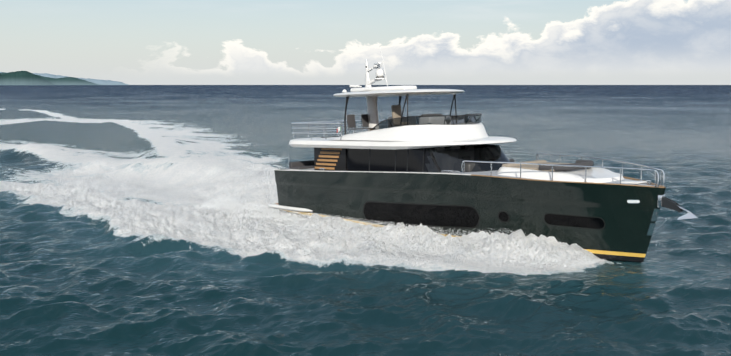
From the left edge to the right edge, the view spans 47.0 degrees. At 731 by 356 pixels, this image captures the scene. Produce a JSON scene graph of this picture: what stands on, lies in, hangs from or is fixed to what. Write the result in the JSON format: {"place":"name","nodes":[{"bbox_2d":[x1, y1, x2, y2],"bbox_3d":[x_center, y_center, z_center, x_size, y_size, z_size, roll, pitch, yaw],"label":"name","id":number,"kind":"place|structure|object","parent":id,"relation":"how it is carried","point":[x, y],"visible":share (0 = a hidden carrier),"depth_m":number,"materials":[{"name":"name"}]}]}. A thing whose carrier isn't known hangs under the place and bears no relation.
{"place":"outdoors","nodes":[
{"label":"outdoors","id":0,"kind":"place"},
{"bbox_2d":[0,71,53,84],"bbox_3d":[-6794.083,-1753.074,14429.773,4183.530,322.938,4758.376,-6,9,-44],"label":"coast hills","id":1,"kind":"structure","parent":0,"point":[20,78],"depth_m":13390.63,"materials":[{"name":"green plant"}]},
{"bbox_2d":[0,72,97,84],"bbox_3d":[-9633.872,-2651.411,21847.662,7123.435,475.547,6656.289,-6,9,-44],"label":"coast hills","id":2,"kind":"structure","parent":0,"point":[67,81],"depth_m":20934.32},
{"bbox_2d":[0,72,128,84],"bbox_3d":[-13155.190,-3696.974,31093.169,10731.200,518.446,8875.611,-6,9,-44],"label":"coast hills","id":3,"kind":"structure","parent":0,"point":[102,82],"depth_m":30427.19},
{"bbox_2d":[0,85,730,355],"bbox_3d":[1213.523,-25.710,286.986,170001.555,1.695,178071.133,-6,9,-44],"label":"sea","id":4,"kind":"structure","parent":0,"point":[111,244],"depth_m":33.66,"materials":[{"name":"liquid"}]},
{"bbox_2d":[188,194,656,271],"bbox_3d":[1.559,1.627,39.212,11.609,0.974,22.320,-6,9,-44],"label":"spray","id":5,"kind":"object","parent":4,"relation":"on","point":[285,218],"visible":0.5,"depth_m":36.70,"materials":[{"name":"white liquid"}]},
{"bbox_2d":[268,43,697,261],"bbox_3d":[4.071,-1.387,36.579,5.540,9.246,21.355,-6,9,-44],"label":"yacht","id":6,"kind":"object","parent":4,"relation":"on","point":[458,173],"visible":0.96,"depth_m":34.70,"materials":[{"name":"paint"}]},
{"bbox_2d":[0,0,730,84],"label":"sky","id":7,"kind":"structure","parent":0,"point":[131,42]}
]}

